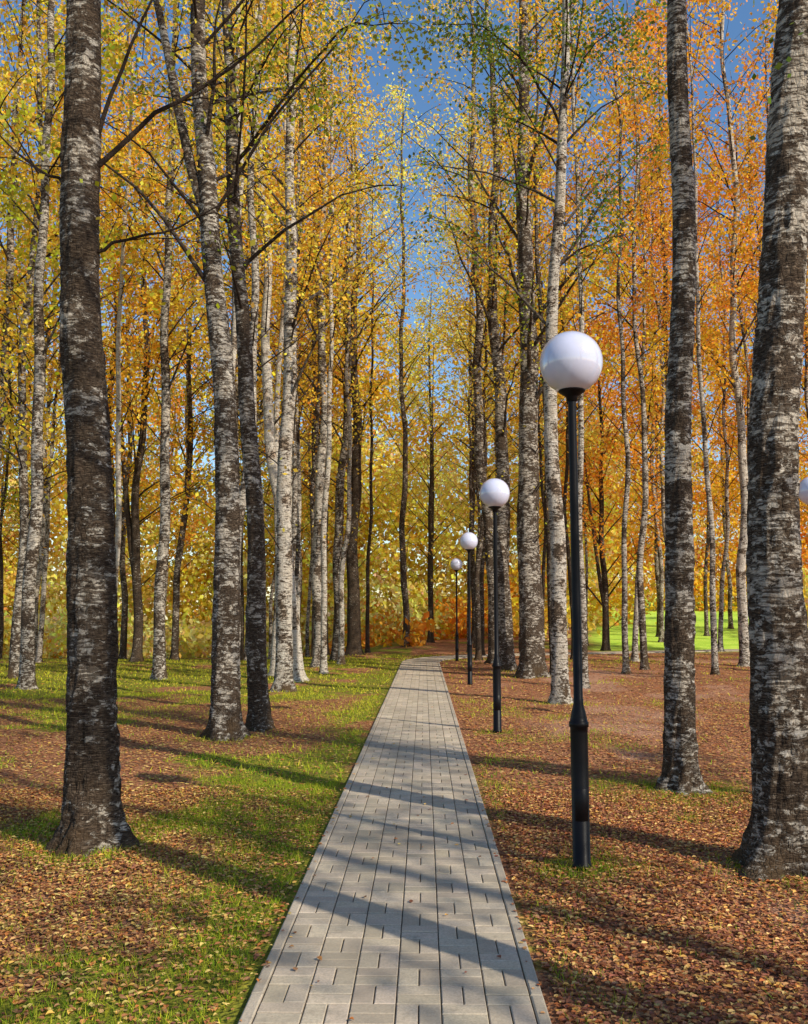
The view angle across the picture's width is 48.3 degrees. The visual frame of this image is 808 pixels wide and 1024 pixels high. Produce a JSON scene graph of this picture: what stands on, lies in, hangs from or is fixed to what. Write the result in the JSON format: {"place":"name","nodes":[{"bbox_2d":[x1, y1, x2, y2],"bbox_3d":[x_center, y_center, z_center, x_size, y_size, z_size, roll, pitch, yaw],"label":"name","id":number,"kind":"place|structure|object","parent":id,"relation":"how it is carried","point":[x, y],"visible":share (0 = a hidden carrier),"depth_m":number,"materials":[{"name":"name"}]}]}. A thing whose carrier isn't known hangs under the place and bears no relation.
{"place":"outdoors","nodes":[
{"label":"outdoors","id":0,"kind":"place"},
{"bbox_2d":[0,597,807,1023],"bbox_3d":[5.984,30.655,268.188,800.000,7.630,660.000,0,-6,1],"label":"ground","id":1,"kind":"structure","parent":0,"point":[444,647],"depth_m":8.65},
{"bbox_2d":[0,0,30,238],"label":"birch tree","id":2,"kind":"object","parent":1,"relation":"on","point":[17,44],"visible":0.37,"depth_m":27.80,"materials":[{"name":"yellow plant"}]},
{"bbox_2d":[0,90,55,543],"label":"birch tree","id":3,"kind":"object","parent":1,"relation":"on","point":[5,443],"visible":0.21,"depth_m":35.89,"materials":[{"name":"yellow plant"}]},
{"bbox_2d":[0,166,57,659],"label":"birch tree","id":4,"kind":"object","parent":1,"relation":"on","point":[2,580],"visible":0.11,"depth_m":37.60,"materials":[{"name":"yellow plant"}]},
{"bbox_2d":[0,272,59,589],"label":"birch tree","id":5,"kind":"object","parent":1,"relation":"on","point":[9,537],"visible":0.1,"depth_m":49.47,"materials":[{"name":"yellow plant"}]},
{"bbox_2d":[0,215,67,585],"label":"birch tree","id":6,"kind":"object","parent":1,"relation":"on","point":[55,442],"visible":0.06,"depth_m":48.64,"materials":[{"name":"yellow plant"}]},
{"bbox_2d":[0,99,123,656],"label":"birch tree","id":7,"kind":"object","parent":1,"relation":"on","point":[40,565],"visible":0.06,"depth_m":46.18,"materials":[{"name":"yellow plant"}]},
{"bbox_2d":[6,172,126,662],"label":"birch tree","id":8,"kind":"object","parent":1,"relation":"on","point":[38,657],"visible":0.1,"depth_m":31.49,"materials":[{"name":"plant"}]},
{"bbox_2d":[0,4,138,571],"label":"birch tree","id":9,"kind":"object","parent":1,"relation":"on","point":[23,256],"visible":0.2,"depth_m":29.34,"materials":[{"name":"yellow plant"}]},
{"bbox_2d":[0,0,149,470],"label":"birch tree","id":10,"kind":"object","parent":1,"relation":"on","point":[10,249],"visible":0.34,"depth_m":26.78,"materials":[{"name":"yellow plant"}]},
{"bbox_2d":[0,0,163,678],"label":"birch tree","id":11,"kind":"object","parent":1,"relation":"on","point":[15,636],"visible":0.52,"depth_m":23.14,"materials":[{"name":"yellow plant"}]},
{"bbox_2d":[0,0,184,689],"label":"birch tree","id":12,"kind":"object","parent":1,"relation":"on","point":[27,677],"visible":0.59,"depth_m":20.76,"materials":[{"name":"yellow plant"}]},
{"bbox_2d":[21,0,199,536],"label":"birch tree","id":13,"kind":"object","parent":1,"relation":"on","point":[102,265],"visible":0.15,"depth_m":32.73,"materials":[{"name":"yellow plant"}]},
{"bbox_2d":[53,101,202,658],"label":"birch tree","id":14,"kind":"object","parent":1,"relation":"on","point":[123,632],"visible":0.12,"depth_m":44.64,"materials":[{"name":"yellow plant"}]},
{"bbox_2d":[50,0,225,587],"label":"birch tree","id":15,"kind":"object","parent":1,"relation":"on","point":[121,264],"visible":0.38,"depth_m":24.67,"materials":[{"name":"yellow plant"}]},
{"bbox_2d":[45,57,255,661],"bbox_3d":[-8.978,-4.963,30.900,6.911,20.527,7.769,4,-8,-33],"label":"birch tree","id":16,"kind":"object","parent":1,"relation":"on","point":[133,523],"visible":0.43,"depth_m":30.18,"materials":[{"name":"yellow plant"}]},
{"bbox_2d":[114,259,214,610],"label":"birch tree","id":17,"kind":"object","parent":1,"relation":"on","point":[178,409],"visible":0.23,"depth_m":51.68,"materials":[{"name":"yellow plant"}]},
{"bbox_2d":[0,0,334,859],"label":"birch tree","id":18,"kind":"object","parent":1,"relation":"on","point":[92,820],"visible":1,"depth_m":6.51,"materials":[{"name":"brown plant"}]},
{"bbox_2d":[59,0,280,679],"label":"birch tree","id":19,"kind":"object","parent":1,"relation":"on","point":[159,671],"visible":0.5,"depth_m":23.58,"materials":[{"name":"yellow plant"}]},
{"bbox_2d":[101,145,245,593],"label":"birch tree","id":20,"kind":"object","parent":1,"relation":"on","point":[195,378],"visible":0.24,"depth_m":36.09,"materials":[{"name":"yellow plant"}]},
{"bbox_2d":[109,30,282,660],"bbox_3d":[-8.446,-6.931,34.520,6.292,25.568,6.278,-2,-7,16],"label":"birch tree","id":21,"kind":"object","parent":1,"relation":"on","point":[174,654],"visible":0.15,"depth_m":33.46,"materials":[{"name":"yellow plant"}]},
{"bbox_2d":[109,0,335,424],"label":"birch tree","id":22,"kind":"object","parent":1,"relation":"on","point":[257,154],"visible":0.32,"depth_m":21.22,"materials":[{"name":"yellow plant"}]},
{"bbox_2d":[130,0,316,696],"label":"birch tree","id":23,"kind":"object","parent":1,"relation":"on","point":[242,180],"visible":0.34,"depth_m":18.12,"materials":[{"name":"yellow plant"}]},
{"bbox_2d":[158,16,314,514],"bbox_3d":[-4.795,-5.630,27.052,4.430,21.119,4.489,-1,-6,6],"label":"birch tree","id":24,"kind":"object","parent":1,"relation":"on","point":[250,283],"visible":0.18,"depth_m":27.01,"materials":[{"name":"yellow plant"}]},
{"bbox_2d":[42,0,438,740],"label":"birch tree","id":25,"kind":"object","parent":1,"relation":"on","point":[226,722],"visible":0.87,"depth_m":12.47,"materials":[{"name":"grey plant"}]},
{"bbox_2d":[107,0,374,681],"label":"birch tree","id":26,"kind":"object","parent":1,"relation":"on","point":[299,674],"visible":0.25,"depth_m":22.37,"materials":[{"name":"plant"}]},
{"bbox_2d":[176,104,307,660],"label":"birch tree","id":27,"kind":"object","parent":1,"relation":"on","point":[242,616],"visible":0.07,"depth_m":31.45,"materials":[{"name":"plant"}]},
{"bbox_2d":[135,0,352,586],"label":"birch tree","id":28,"kind":"object","parent":1,"relation":"on","point":[200,312],"visible":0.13,"depth_m":30.95,"materials":[{"name":"yellow plant"}]},
{"bbox_2d":[179,135,334,555],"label":"birch tree","id":29,"kind":"object","parent":1,"relation":"on","point":[263,466],"visible":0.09,"depth_m":35.63,"materials":[{"name":"yellow plant"}]},
{"bbox_2d":[138,0,379,643],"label":"birch tree","id":30,"kind":"object","parent":1,"relation":"on","point":[255,296],"visible":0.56,"depth_m":15.87,"materials":[{"name":"yellow plant"}]},
{"bbox_2d":[196,168,325,572],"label":"birch tree","id":31,"kind":"object","parent":1,"relation":"on","point":[261,425],"visible":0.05,"depth_m":38.02,"materials":[{"name":"yellow plant"}]},
{"bbox_2d":[59,0,468,731],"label":"birch tree","id":32,"kind":"object","parent":1,"relation":"on","point":[259,716],"visible":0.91,"depth_m":13.16,"materials":[{"name":"yellow plant"}]},
{"bbox_2d":[158,0,401,691],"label":"birch tree","id":33,"kind":"object","parent":1,"relation":"on","point":[283,681],"visible":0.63,"depth_m":19.32,"materials":[{"name":"plant"}]},
{"bbox_2d":[203,0,384,675],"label":"birch tree","id":34,"kind":"object","parent":1,"relation":"on","point":[276,434],"visible":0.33,"depth_m":24.53,"materials":[{"name":"yellow plant"}]},
{"bbox_2d":[222,120,374,613],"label":"birch tree","id":35,"kind":"object","parent":1,"relation":"on","point":[303,452],"visible":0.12,"depth_m":38.09,"materials":[{"name":"yellow plant"}]},
{"bbox_2d":[239,107,368,528],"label":"birch tree","id":36,"kind":"object","parent":1,"relation":"on","point":[281,393],"visible":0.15,"depth_m":32.54,"materials":[{"name":"yellow plant"}]},
{"bbox_2d":[256,98,363,469],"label":"birch tree","id":37,"kind":"object","parent":1,"relation":"on","point":[306,295],"visible":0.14,"depth_m":33.66,"materials":[{"name":"yellow plant"}]},
{"bbox_2d":[238,69,384,620],"bbox_3d":[-3.331,-5.095,29.489,4.307,20.532,4.364,6,-9,-44],"label":"birch tree","id":38,"kind":"object","parent":1,"relation":"on","point":[299,577],"visible":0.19,"depth_m":29.50,"materials":[{"name":"yellow plant"}]},
{"bbox_2d":[218,0,408,572],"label":"birch tree","id":39,"kind":"object","parent":1,"relation":"on","point":[294,490],"visible":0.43,"depth_m":24.10,"materials":[{"name":"yellow plant"}]},
{"bbox_2d":[278,247,352,656],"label":"birch tree","id":40,"kind":"object","parent":1,"relation":"on","point":[307,653],"visible":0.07,"depth_m":39.66,"materials":[{"name":"plant"}]},
{"bbox_2d":[236,0,397,594],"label":"birch tree","id":41,"kind":"object","parent":1,"relation":"on","point":[297,556],"visible":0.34,"depth_m":26.16,"materials":[{"name":"yellow plant"}]},
{"bbox_2d":[259,22,385,638],"bbox_3d":[-3.007,-5.991,29.893,4.845,22.398,4.308,0,-6,-4],"label":"birch tree","id":42,"kind":"object","parent":1,"relation":"on","point":[314,456],"visible":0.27,"depth_m":29.72,"materials":[{"name":"plant"}]},
{"bbox_2d":[263,137,383,542],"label":"birch tree","id":43,"kind":"object","parent":1,"relation":"on","point":[313,420],"visible":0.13,"depth_m":34.22,"materials":[{"name":"yellow plant"}]},
{"bbox_2d":[205,0,450,666],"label":"birch tree","id":44,"kind":"object","parent":1,"relation":"on","point":[320,453],"visible":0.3,"depth_m":27.18,"materials":[{"name":"yellow plant"}]},
{"bbox_2d":[242,0,421,673],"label":"birch tree","id":45,"kind":"object","parent":1,"relation":"on","point":[323,668],"visible":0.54,"depth_m":24.88,"materials":[{"name":"yellow plant"}]},
{"bbox_2d":[274,92,416,664],"bbox_3d":[-2.055,-4.536,29.112,4.046,19.288,4.099,4,-7,-31],"label":"birch tree","id":46,"kind":"object","parent":1,"relation":"on","point":[341,658],"visible":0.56,"depth_m":29.01,"materials":[{"name":"yellow plant"}]},
{"bbox_2d":[259,1,461,660],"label":"birch tree","id":47,"kind":"object","parent":1,"relation":"on","point":[338,510],"visible":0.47,"depth_m":31.53,"materials":[{"name":"yellow plant"}]},
{"bbox_2d":[300,133,424,655],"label":"birch tree","id":48,"kind":"object","parent":1,"relation":"on","point":[354,646],"visible":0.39,"depth_m":35.79,"materials":[{"name":"yellow plant"}]},
{"bbox_2d":[316,138,420,652],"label":"birch tree","id":49,"kind":"object","parent":1,"relation":"on","point":[367,639],"visible":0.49,"depth_m":39.03,"materials":[{"name":"yellow plant"}]},
{"bbox_2d":[334,72,464,646],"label":"birch tree","id":50,"kind":"object","parent":1,"relation":"on","point":[403,569],"visible":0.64,"depth_m":46.23,"materials":[{"name":"yellow plant"}]},
{"bbox_2d":[0,240,807,657],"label":"woodland","id":51,"kind":"object","parent":1,"relation":"on","point":[386,618],"visible":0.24,"depth_m":60.11,"materials":[{"name":"plant"}]},
{"bbox_2d":[0,651,807,1023],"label":"fallen leaves","id":52,"kind":"object","parent":1,"relation":"on","point":[564,819],"visible":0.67,"depth_m":5.39,"materials":[{"name":"brown plant"}]},
{"bbox_2d":[363,288,493,642],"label":"birch tree","id":53,"kind":"object","parent":1,"relation":"on","point":[431,540],"visible":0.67,"depth_m":50.80,"materials":[{"name":"yellow plant"}]},
{"bbox_2d":[344,0,549,663],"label":"birch tree","id":54,"kind":"object","parent":1,"relation":"on","point":[478,439],"visible":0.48,"depth_m":30.25,"materials":[{"name":"yellow plant"}]},
{"bbox_2d":[401,98,518,660],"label":"birch tree","id":55,"kind":"object","parent":1,"relation":"on","point":[478,653],"visible":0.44,"depth_m":31.99,"materials":[{"name":"yellow plant"}]},
{"bbox_2d":[419,170,513,652],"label":"birch tree","id":56,"kind":"object","parent":1,"relation":"on","point":[470,442],"visible":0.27,"depth_m":39.01,"materials":[{"name":"yellow plant"}]},
{"bbox_2d":[416,154,518,654],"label":"birch tree","id":57,"kind":"object","parent":1,"relation":"on","point":[482,564],"visible":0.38,"depth_m":35.39,"materials":[{"name":"yellow plant"}]},
{"bbox_2d":[396,98,539,642],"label":"birch tree","id":58,"kind":"object","parent":1,"relation":"on","point":[472,568],"visible":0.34,"depth_m":48.50,"materials":[{"name":"yellow plant"}]},
{"bbox_2d":[460,532,477,684],"bbox_3d":[1.515,2.265,20.849,0.424,3.612,0.424,0,-6,1],"label":"street lamp","id":59,"kind":"object","parent":1,"relation":"on","point":[468,542],"visible":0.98,"depth_m":20.83,"materials":[{"name":"metal"}]},
{"bbox_2d":[420,165,519,647],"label":"birch tree","id":60,"kind":"object","parent":1,"relation":"on","point":[477,493],"visible":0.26,"depth_m":43.47,"materials":[{"name":"yellow plant"}]},
{"bbox_2d":[238,650,738,1023],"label":"kerb","id":61,"kind":"structure","parent":1,"relation":"on","point":[249,1013],"depth_m":5.01,"materials":[{"name":"concrete"}]},
{"bbox_2d":[480,478,509,732],"bbox_3d":[1.279,1.319,12.506,0.424,3.612,0.424,0,-6,1],"label":"street lamp","id":62,"kind":"object","parent":1,"relation":"on","point":[494,494],"visible":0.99,"depth_m":12.49,"materials":[{"name":"metal"}]},
{"bbox_2d":[443,107,560,571],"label":"birch tree","id":63,"kind":"object","parent":1,"relation":"on","point":[508,527],"visible":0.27,"depth_m":33.54,"materials":[{"name":"yellow plant"}]},
{"bbox_2d":[441,17,586,510],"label":"birch tree","id":64,"kind":"object","parent":1,"relation":"on","point":[539,222],"visible":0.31,"depth_m":28.99,"materials":[{"name":"yellow plant"}]},
{"bbox_2d":[444,93,602,558],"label":"birch tree","id":65,"kind":"object","parent":1,"relation":"on","point":[511,284],"visible":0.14,"depth_m":45.53,"materials":[{"name":"yellow plant"}]},
{"bbox_2d":[410,0,638,670],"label":"birch tree","id":66,"kind":"object","parent":1,"relation":"on","point":[506,643],"visible":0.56,"depth_m":26.43,"materials":[{"name":"yellow plant"}]},
{"bbox_2d":[449,0,602,428],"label":"birch tree","id":67,"kind":"object","parent":1,"relation":"on","point":[501,167],"visible":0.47,"depth_m":25.64,"materials":[{"name":"yellow plant"}]},
{"bbox_2d":[412,0,647,678],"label":"birch tree","id":68,"kind":"object","parent":1,"relation":"on","point":[531,647],"visible":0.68,"depth_m":23.36,"materials":[{"name":"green plant"}]},
{"bbox_2d":[460,0,616,673],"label":"birch tree","id":69,"kind":"object","parent":1,"relation":"on","point":[546,511],"visible":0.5,"depth_m":24.74,"materials":[{"name":"yellow plant"}]},
{"bbox_2d":[497,161,592,659],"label":"birch tree","id":70,"kind":"object","parent":1,"relation":"on","point":[544,545],"visible":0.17,"depth_m":32.87,"materials":[{"name":"plant"}]},
{"bbox_2d":[395,0,696,704],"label":"birch tree","id":71,"kind":"object","parent":1,"relation":"on","point":[560,690],"visible":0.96,"depth_m":17.30,"materials":[{"name":"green plant"}]},
{"bbox_2d":[491,121,602,534],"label":"birch tree","id":72,"kind":"object","parent":1,"relation":"on","point":[543,187],"visible":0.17,"depth_m":31.66,"materials":[{"name":"yellow plant"}]},
{"bbox_2d":[487,83,613,501],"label":"birch tree","id":73,"kind":"object","parent":1,"relation":"on","point":[550,186],"visible":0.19,"depth_m":34.76,"materials":[{"name":"yellow plant"}]},
{"bbox_2d":[446,0,666,688],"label":"birch tree","id":74,"kind":"object","parent":1,"relation":"on","point":[580,464],"visible":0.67,"depth_m":20.88,"materials":[{"name":"yellow plant"}]},
{"bbox_2d":[505,252,611,629],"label":"birch tree","id":75,"kind":"object","parent":1,"relation":"on","point":[542,515],"visible":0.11,"depth_m":56.38,"materials":[{"name":"yellow plant"}]},
{"bbox_2d":[501,98,617,659],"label":"birch tree","id":76,"kind":"object","parent":1,"relation":"on","point":[566,466],"visible":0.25,"depth_m":32.16,"materials":[{"name":"plant"}]},
{"bbox_2d":[539,331,602,870],"bbox_3d":[1.132,0.573,5.919,0.424,3.612,0.424,0,-6,1],"label":"street lamp","id":77,"kind":"object","parent":1,"relation":"on","point":[571,364],"visible":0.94,"depth_m":5.90,"materials":[{"name":"metal"}]},
{"bbox_2d":[559,266,628,645],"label":"birch tree","id":78,"kind":"object","parent":1,"relation":"on","point":[586,565],"visible":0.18,"depth_m":42.51,"materials":[{"name":"orange plant"}]},
{"bbox_2d":[558,336,640,577],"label":"birch tree","id":79,"kind":"object","parent":1,"relation":"on","point":[607,481],"visible":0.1,"depth_m":60.20,"materials":[{"name":"orange plant"}]},
{"bbox_2d":[539,285,664,650],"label":"birch tree","id":80,"kind":"object","parent":1,"relation":"on","point":[605,594],"visible":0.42,"depth_m":39.12,"materials":[{"name":"orange plant"}]},
{"bbox_2d":[541,0,711,673],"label":"birch tree","id":81,"kind":"object","parent":1,"relation":"on","point":[625,648],"visible":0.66,"depth_m":24.93,"materials":[{"name":"orange plant"}]},
{"bbox_2d":[551,0,708,669],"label":"birch tree","id":82,"kind":"object","parent":1,"relation":"on","point":[644,663],"visible":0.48,"depth_m":27.02,"materials":[{"name":"orange plant"}]},
{"bbox_2d":[539,47,746,661],"bbox_3d":[7.970,-5.554,30.472,6.726,21.558,6.325,0,-6,1],"label":"birch tree","id":83,"kind":"object","parent":1,"relation":"on","point":[634,655],"visible":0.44,"depth_m":30.52,"materials":[{"name":"orange plant"}]},
{"bbox_2d":[586,172,713,641],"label":"birch tree","id":84,"kind":"object","parent":1,"relation":"on","point":[661,580],"visible":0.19,"depth_m":45.10,"materials":[{"name":"orange plant"}]},
{"bbox_2d":[599,132,713,636],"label":"birch tree","id":85,"kind":"object","parent":1,"relation":"on","point":[656,564],"visible":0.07,"depth_m":49.51,"materials":[{"name":"orange plant"}]},
{"bbox_2d":[561,0,763,585],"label":"birch tree","id":86,"kind":"object","parent":1,"relation":"on","point":[664,256],"visible":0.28,"depth_m":34.85,"materials":[{"name":"orange plant"}]},
{"bbox_2d":[605,129,736,544],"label":"birch tree","id":87,"kind":"object","parent":1,"relation":"on","point":[662,412],"visible":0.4,"depth_m":32.11,"materials":[{"name":"orange plant"}]},
{"bbox_2d":[643,0,712,795],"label":"birch tree","id":88,"kind":"object","parent":1,"relation":"on","point":[680,772],"visible":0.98,"depth_m":8.55,"materials":[{"name":"grey plant"}]},
{"bbox_2d":[612,0,768,674],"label":"birch tree","id":89,"kind":"object","parent":1,"relation":"on","point":[713,632],"visible":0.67,"depth_m":24.77,"materials":[{"name":"orange plant"}]},
{"bbox_2d":[632,218,752,635],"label":"birch tree","id":90,"kind":"object","parent":1,"relation":"on","point":[706,624],"visible":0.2,"depth_m":49.88,"materials":[{"name":"orange plant"}]},
{"bbox_2d":[611,0,807,666],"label":"birch tree","id":91,"kind":"object","parent":1,"relation":"on","point":[743,640],"visible":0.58,"depth_m":28.75,"materials":[{"name":"orange plant"}]},
{"bbox_2d":[635,139,804,651],"bbox_3d":[13.898,-5.277,39.355,7.221,23.144,6.790,0,-6,1],"label":"birch tree","id":92,"kind":"object","parent":1,"relation":"on","point":[722,578],"visible":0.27,"depth_m":39.26,"materials":[{"name":"orange plant"}]},
{"bbox_2d":[691,254,752,628],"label":"birch tree","id":93,"kind":"object","parent":1,"relation":"on","point":[730,618],"visible":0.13,"depth_m":57.29,"materials":[{"name":"orange plant"}]},
{"bbox_2d":[694,71,766,469],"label":"birch tree","id":94,"kind":"object","parent":1,"relation":"on","point":[748,371],"visible":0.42,"depth_m":31.86,"materials":[{"name":"orange plant"}]},
{"bbox_2d":[696,115,803,550],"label":"birch tree","id":95,"kind":"object","parent":1,"relation":"on","point":[738,331],"visible":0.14,"depth_m":46.15,"materials":[{"name":"orange plant"}]},
{"bbox_2d":[697,83,804,462],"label":"birch tree","id":96,"kind":"object","parent":1,"relation":"on","point":[751,184],"visible":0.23,"depth_m":36.32,"materials":[{"name":"orange plant"}]},
{"bbox_2d":[705,231,807,557],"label":"birch tree","id":97,"kind":"object","parent":1,"relation":"on","point":[744,362],"visible":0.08,"depth_m":51.68,"materials":[{"name":"orange plant"}]},
{"bbox_2d":[708,20,807,515],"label":"birch tree","id":98,"kind":"object","parent":1,"relation":"on","point":[761,96],"visible":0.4,"depth_m":26.57,"materials":[{"name":"orange plant"}]},
{"bbox_2d":[720,195,807,513],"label":"birch tree","id":99,"kind":"object","parent":1,"relation":"on","point":[805,388],"visible":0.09,"depth_m":31.71,"materials":[{"name":"orange plant"}]},
{"bbox_2d":[726,0,807,883],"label":"birch tree","id":100,"kind":"object","parent":1,"relation":"on","point":[774,843],"visible":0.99,"depth_m":5.90,"materials":[{"name":"grey plant"}]},
{"bbox_2d":[0,0,807,619],"label":"sky","id":101,"kind":"structure","parent":0,"point":[735,28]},
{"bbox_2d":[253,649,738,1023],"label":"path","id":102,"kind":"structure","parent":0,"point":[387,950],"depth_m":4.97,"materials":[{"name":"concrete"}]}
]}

